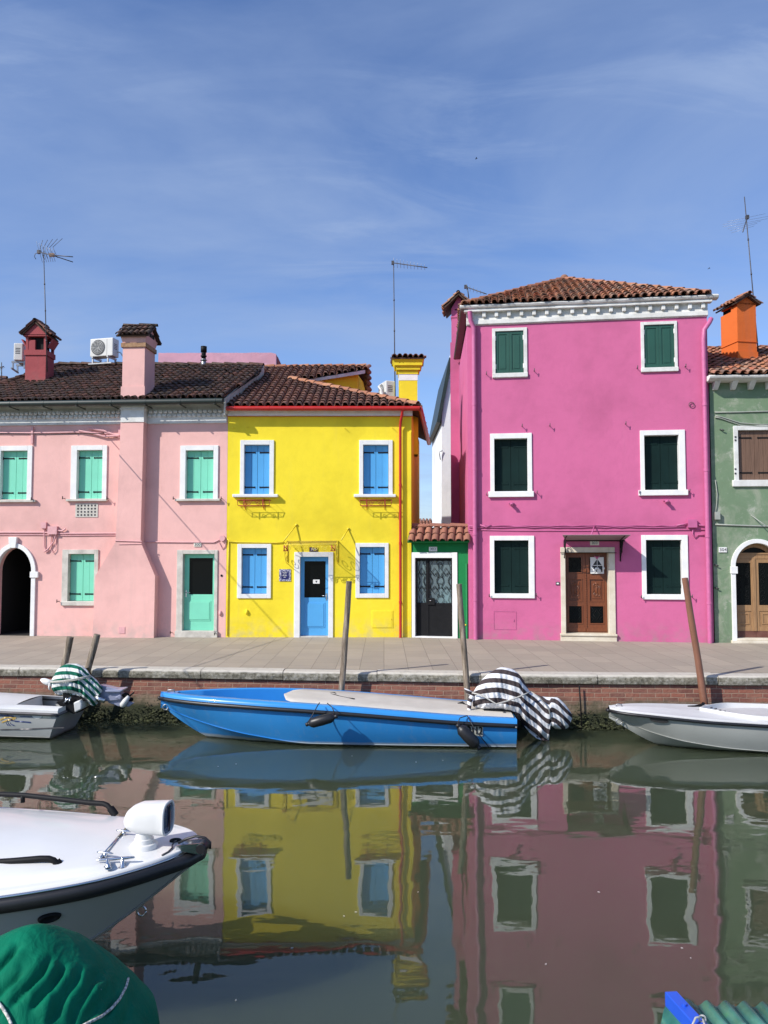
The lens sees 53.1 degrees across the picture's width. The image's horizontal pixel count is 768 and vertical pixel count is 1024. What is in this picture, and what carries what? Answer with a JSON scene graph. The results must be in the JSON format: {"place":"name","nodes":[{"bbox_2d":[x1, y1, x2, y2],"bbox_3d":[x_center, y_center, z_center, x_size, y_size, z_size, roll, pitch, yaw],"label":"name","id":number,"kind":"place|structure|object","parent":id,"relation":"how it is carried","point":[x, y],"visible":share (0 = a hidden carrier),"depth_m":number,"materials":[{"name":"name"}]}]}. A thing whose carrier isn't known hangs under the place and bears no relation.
{"place":"outdoors","nodes":[
{"label":"outdoors","id":0,"kind":"place"},
{"bbox_2d":[158,353,280,364],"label":"wall","id":1,"kind":"structure","parent":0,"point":[268,358],"depth_m":25.50,"materials":[{"name":"pink paint"}]},
{"bbox_2d":[0,719,767,1023],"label":"canal water","id":2,"kind":"structure","parent":0,"point":[507,863],"depth_m":7.50,"materials":[{"name":"grey liquid"}]},
{"bbox_2d":[54,636,73,695],"bbox_3d":[-6.064,3.602,14.193,0.623,2.603,0.135,0,-3,0],"label":"mooring pole","id":3,"kind":"object","parent":2,"relation":"in","point":[67,649],"visible":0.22,"depth_m":14.20,"materials":[{"name":"brown wood"}]},
{"bbox_2d":[0,667,134,738],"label":"motorboat","id":4,"kind":"object","parent":2,"relation":"on","point":[36,716],"visible":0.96,"depth_m":13.04,"materials":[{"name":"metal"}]},
{"bbox_2d":[40,664,101,705],"bbox_3d":[-5.367,2.991,13.278,1.101,0.754,0.593,0,-3,0],"label":"motor cover","id":5,"kind":"object","parent":4,"relation":"on","point":[77,679],"visible":0.94,"depth_m":13.09,"materials":[{"name":"green fabric"}]},
{"bbox_2d":[0,924,159,1023],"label":"covered boat","id":6,"kind":"object","parent":2,"relation":"on","point":[51,974],"visible":1,"depth_m":3.35,"materials":[{"name":"fabric"}]},
{"bbox_2d":[85,634,99,670],"bbox_3d":[-5.629,3.574,14.133,0.783,2.659,0.135,0,-3,0],"label":"mooring pole","id":7,"kind":"object","parent":2,"relation":"in","point":[92,651],"visible":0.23,"depth_m":14.14,"materials":[{"name":"brown wood"}]},
{"bbox_2d":[0,792,210,940],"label":"motorboat","id":8,"kind":"object","parent":2,"relation":"on","point":[92,877],"visible":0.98,"depth_m":5.14,"materials":[{"name":"white plastic"}]},
{"bbox_2d":[338,581,351,689],"bbox_3d":[-0.760,3.064,13.872,0.368,3.628,0.126,-1,-3,18],"label":"mooring pole","id":9,"kind":"object","parent":2,"relation":"in","point":[343,663],"visible":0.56,"depth_m":13.86,"materials":[{"name":"brown wood"}]},
{"bbox_2d":[158,688,538,747],"bbox_3d":[-0.379,3.356,13.057,7.009,1.334,1.685,0,-3,0],"label":"motorboat","id":10,"kind":"object","parent":2,"relation":"on","point":[280,715],"visible":0.91,"depth_m":12.48,"materials":[{"name":"blue paint"}]},
{"bbox_2d":[305,702,337,727],"bbox_3d":[-0.983,3.215,12.160,0.516,0.363,0.249,0,-3,0],"label":"fender","id":11,"kind":"object","parent":10,"relation":"hanging from","point":[321,720],"visible":1,"depth_m":12.06,"materials":[{"name":"black rubber"}]},
{"bbox_2d":[456,715,488,749],"bbox_3d":[1.395,3.489,12.139,0.536,0.506,0.264,0,-3,0],"label":"fender","id":12,"kind":"object","parent":10,"relation":"hanging from","point":[467,735],"visible":1,"depth_m":12.04,"materials":[{"name":"black rubber"}]},
{"bbox_2d":[464,667,571,740],"bbox_3d":[2.259,3.237,12.921,1.836,1.256,0.664,0,-3,0],"label":"motor cover","id":13,"kind":"object","parent":10,"relation":"hanging from","point":[505,689],"visible":0.95,"depth_m":12.76,"materials":[{"name":"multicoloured fabric"}]},
{"bbox_2d":[0,665,767,728],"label":"quay wall","id":14,"kind":"structure","parent":2,"relation":"in","point":[595,693],"depth_m":14.06,"materials":[{"name":"brick"}]},
{"bbox_2d":[80,700,628,729],"bbox_3d":[-1.013,3.714,14.112,22.103,0.514,0.418,0,-3,4],"label":"algae","id":15,"kind":"object","parent":14,"relation":"attached to","point":[587,723],"visible":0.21,"depth_m":14.34,"materials":[{"name":"green plant"}]},
{"bbox_2d":[456,584,469,699],"bbox_3d":[1.490,3.084,13.793,0.387,3.582,0.120,1,-3,-18],"label":"mooring pole","id":16,"kind":"object","parent":2,"relation":"in","point":[465,668],"visible":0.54,"depth_m":13.78,"materials":[{"name":"brown wood"}]},
{"bbox_2d":[605,702,767,752],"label":"motorboat","id":17,"kind":"object","parent":2,"relation":"on","point":[740,727],"visible":0.98,"depth_m":12.20,"materials":[{"name":"white plastic"}]},
{"bbox_2d":[682,578,707,704],"bbox_3d":[5.585,3.011,13.514,0.676,3.711,0.147,1,-3,-11],"label":"mooring pole","id":18,"kind":"object","parent":2,"relation":"in","point":[696,651],"visible":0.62,"depth_m":13.49,"materials":[{"name":"brown wood"}]},
{"bbox_2d":[661,991,767,1023],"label":"boat","id":19,"kind":"object","parent":2,"relation":"on","point":[678,1009],"visible":1,"depth_m":2.93,"materials":[{"name":"green fabric"}]},
{"bbox_2d":[0,635,767,672],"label":"pavement","id":20,"kind":"structure","parent":0,"point":[390,653],"depth_m":16.70,"materials":[{"name":"beige stone"}]},
{"bbox_2d":[0,323,264,637],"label":"pink house","id":21,"kind":"structure","parent":20,"relation":"on","point":[117,528],"depth_m":20.23,"materials":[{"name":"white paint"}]},
{"bbox_2d":[11,343,25,372],"bbox_3d":[-10.930,-4.624,23.167,0.400,0.780,0.626,0,-3,-8],"label":"air conditioner","id":22,"kind":"object","parent":21,"relation":"on","point":[19,355],"visible":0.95,"depth_m":22.89,"materials":[{"name":"grey plastic"}]},
{"bbox_2d":[0,446,36,501],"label":"window","id":23,"kind":"structure","parent":21,"relation":"in","point":[16,462],"depth_m":20.59,"materials":[{"name":"white paint"}]},
{"bbox_2d":[19,318,61,380],"bbox_3d":[-10.229,-4.675,22.874,1.020,2.036,0.880,0,-3,0],"label":"chimney","id":24,"kind":"object","parent":21,"relation":"on","point":[32,331],"visible":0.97,"depth_m":22.58,"materials":[{"name":"red paint"}]},
{"bbox_2d":[0,433,103,434],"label":"overhead cable","id":25,"kind":"object","parent":21,"relation":"attached to","point":[50,434],"visible":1,"depth_m":17.49,"materials":[{"name":"black rubber"}]},
{"bbox_2d":[34,238,72,371],"bbox_3d":[-9.562,-6.063,22.305,1.505,3.939,0.514,-2,-3,30],"label":"tv antenna","id":26,"kind":"object","parent":21,"relation":"on","point":[51,254],"visible":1,"depth_m":22.50,"materials":[{"name":"metal"}]},
{"bbox_2d":[61,550,98,605],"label":"window","id":27,"kind":"structure","parent":21,"relation":"in","point":[80,568],"depth_m":20.30,"materials":[{"name":"wood"}]},
{"bbox_2d":[66,445,107,500],"bbox_3d":[-7.827,-1.018,20.405,1.112,1.482,0.280,0,-3,4],"label":"window","id":28,"kind":"structure","parent":21,"relation":"in","point":[88,482],"depth_m":20.43,"materials":[{"name":"white paint"}]},
{"bbox_2d":[88,338,122,364],"bbox_3d":[-8.739,-5.069,24.401,1.124,0.840,0.480,-1,-3,14],"label":"air conditioner","id":29,"kind":"object","parent":21,"relation":"on","point":[104,348],"visible":0.99,"depth_m":24.29,"materials":[{"name":"grey plastic"}]},
{"bbox_2d":[175,445,220,500],"bbox_3d":[-4.847,-1.009,20.185,1.195,1.461,0.280,0,-3,4],"label":"window","id":30,"kind":"structure","parent":21,"relation":"in","point":[198,463],"depth_m":20.21,"materials":[{"name":"white paint"}]},
{"bbox_2d":[184,554,214,629],"bbox_3d":[-4.807,2.091,20.082,0.837,1.986,0.109,0,-3,4],"label":"door","id":31,"kind":"structure","parent":21,"relation":"in","point":[199,568],"depth_m":20.10,"materials":[{"name":"green paint"}]},
{"bbox_2d":[226,353,430,637],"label":"yellow house","id":32,"kind":"structure","parent":20,"relation":"on","point":[323,485],"depth_m":20.04,"materials":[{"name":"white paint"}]},
{"bbox_2d":[237,544,270,597],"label":"window","id":33,"kind":"structure","parent":32,"relation":"in","point":[253,560],"depth_m":20.03,"materials":[{"name":"blue paint"}]},
{"bbox_2d":[232,440,277,496],"bbox_3d":[-3.341,-1.128,20.116,1.178,1.500,0.320,0,-3,0],"label":"window","id":34,"kind":"structure","parent":32,"relation":"in","point":[256,456],"depth_m":20.16,"materials":[{"name":"blue paint"}]},
{"bbox_2d":[300,557,327,635],"bbox_3d":[-1.807,2.190,20.024,0.729,2.040,0.109,0,-3,0],"label":"door","id":35,"kind":"structure","parent":32,"relation":"in","point":[314,570],"depth_m":20.03,"materials":[{"name":"blue paint"}]},
{"bbox_2d":[356,543,388,597],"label":"window","id":36,"kind":"structure","parent":32,"relation":"in","point":[372,559],"depth_m":20.03,"materials":[{"name":"blue paint"}]},
{"bbox_2d":[354,440,395,496],"bbox_3d":[-0.237,-1.128,20.116,1.090,1.500,0.320,0,-3,0],"label":"window","id":37,"kind":"structure","parent":32,"relation":"in","point":[373,454],"depth_m":20.17,"materials":[{"name":"blue paint"}]},
{"bbox_2d":[378,380,394,395],"bbox_3d":[0.012,-3.356,22.124,0.584,0.760,0.724,1,-3,-20],"label":"air conditioner","id":38,"kind":"object","parent":32,"relation":"on","point":[386,387],"visible":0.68,"depth_m":21.92,"materials":[{"name":"grey plastic"}]},
{"bbox_2d":[391,258,426,395],"bbox_3d":[0.717,-5.358,22.261,1.261,4.252,0.149,-2,-4,37],"label":"tv antenna","id":39,"kind":"object","parent":32,"relation":"attached to","point":[392,263],"visible":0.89,"depth_m":22.58,"materials":[{"name":"metal"}]},
{"bbox_2d":[407,523,470,638],"bbox_3d":[1.479,1.770,19.896,1.659,2.991,0.957,-1,-3,11],"label":"gateway","id":40,"kind":"object","parent":20,"relation":"on","point":[439,563],"visible":0.98,"depth_m":19.87,"materials":[{"name":"green paint"}]},
{"bbox_2d":[0,0,767,519],"label":"sky","id":41,"kind":"structure","parent":0,"point":[224,176],"materials":[{"name":"blue"}]},
{"bbox_2d":[420,518,431,527],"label":"distant house","id":42,"kind":"structure","parent":0,"point":[426,521],"depth_m":43.58,"materials":[{"name":"tile"}]},
{"bbox_2d":[429,357,450,527],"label":"white house","id":43,"kind":"structure","parent":0,"point":[440,435],"depth_m":30.26,"materials":[{"name":"paint"}]},
{"bbox_2d":[441,274,718,642],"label":"magenta house","id":44,"kind":"structure","parent":0,"point":[579,422],"depth_m":19.32,"materials":[{"name":"pink paint"}]},
{"bbox_2d":[464,284,486,297],"bbox_3d":[2.695,-6.524,22.603,0.143,0.493,0.867,3,-4,-43],"label":"tv antenna","id":45,"kind":"object","parent":44,"relation":"attached to","point":[467,287],"visible":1,"depth_m":22.78,"materials":[{"name":"metal"}]},
{"bbox_2d":[492,327,527,377],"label":"window","id":46,"kind":"structure","parent":44,"relation":"in","point":[509,345],"depth_m":19.69,"materials":[{"name":"green paint"}]},
{"bbox_2d":[488,433,533,496],"bbox_3d":[3.228,-1.184,19.616,1.141,1.628,0.310,0,-3,8],"label":"window","id":47,"kind":"structure","parent":44,"relation":"in","point":[510,453],"depth_m":19.65,"materials":[{"name":"green paint"}]},
{"bbox_2d":[490,536,534,597],"bbox_3d":[3.244,1.390,19.485,1.108,1.571,0.260,0,-3,8],"label":"window","id":48,"kind":"structure","parent":44,"relation":"in","point":[511,558],"depth_m":19.50,"materials":[{"name":"white paint"}]},
{"bbox_2d":[565,553,585,631],"bbox_3d":[4.824,2.027,19.422,0.510,2.003,0.072,0,-3,8],"label":"door","id":49,"kind":"structure","parent":44,"relation":"in","point":[574,562],"depth_m":19.41,"materials":[{"name":"brown wood"}]},
{"bbox_2d":[585,553,607,632],"bbox_3d":[5.337,2.023,19.351,0.530,2.003,0.074,0,-3,8],"label":"door","id":50,"kind":"structure","parent":44,"relation":"in","point":[595,584],"depth_m":19.33,"materials":[{"name":"brown wood"}]},
{"bbox_2d":[590,556,604,573],"bbox_3d":[5.367,1.324,19.326,0.352,0.449,0.036,0,-3,8],"label":"door ornament","id":51,"kind":"object","parent":44,"relation":"attached to","point":[596,565],"depth_m":19.33,"materials":[{"name":"white paper"}]},
{"bbox_2d":[640,321,678,372],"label":"window","id":52,"kind":"structure","parent":44,"relation":"in","point":[659,349],"depth_m":19.19,"materials":[{"name":"green paint"}]},
{"bbox_2d":[638,430,687,495],"bbox_3d":[6.900,-1.213,19.116,1.169,1.626,0.310,0,-3,8],"label":"window","id":53,"kind":"structure","parent":44,"relation":"in","point":[662,452],"depth_m":19.14,"materials":[{"name":"white paint"}]},
{"bbox_2d":[641,535,688,599],"bbox_3d":[6.913,1.362,18.985,1.101,1.584,0.260,0,-3,8],"label":"window","id":54,"kind":"structure","parent":44,"relation":"in","point":[664,558],"depth_m":18.99,"materials":[{"name":"white paint"}]},
{"bbox_2d":[707,290,767,642],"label":"green house","id":55,"kind":"structure","parent":0,"point":[737,379],"depth_m":18.89,"materials":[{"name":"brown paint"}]},
{"bbox_2d":[723,197,767,352],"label":"tv antenna","id":56,"kind":"object","parent":55,"relation":"on","point":[746,218],"visible":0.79,"depth_m":21.24,"materials":[{"name":"metal"}]},
{"bbox_2d":[736,559,756,637],"bbox_3d":[8.851,2.111,18.888,0.540,1.921,0.070,0,-3,4],"label":"door","id":57,"kind":"structure","parent":55,"relation":"in","point":[746,576],"depth_m":18.87,"materials":[{"name":"brown wood"}]},
{"bbox_2d":[732,425,767,486],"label":"window","id":58,"kind":"structure","parent":55,"relation":"in","point":[750,447],"depth_m":18.91,"materials":[{"name":"brown wood"}]},
{"bbox_2d":[755,559,767,637],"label":"door","id":59,"kind":"structure","parent":55,"relation":"in","point":[761,565],"depth_m":18.86,"materials":[{"name":"brown wood"}]}
]}

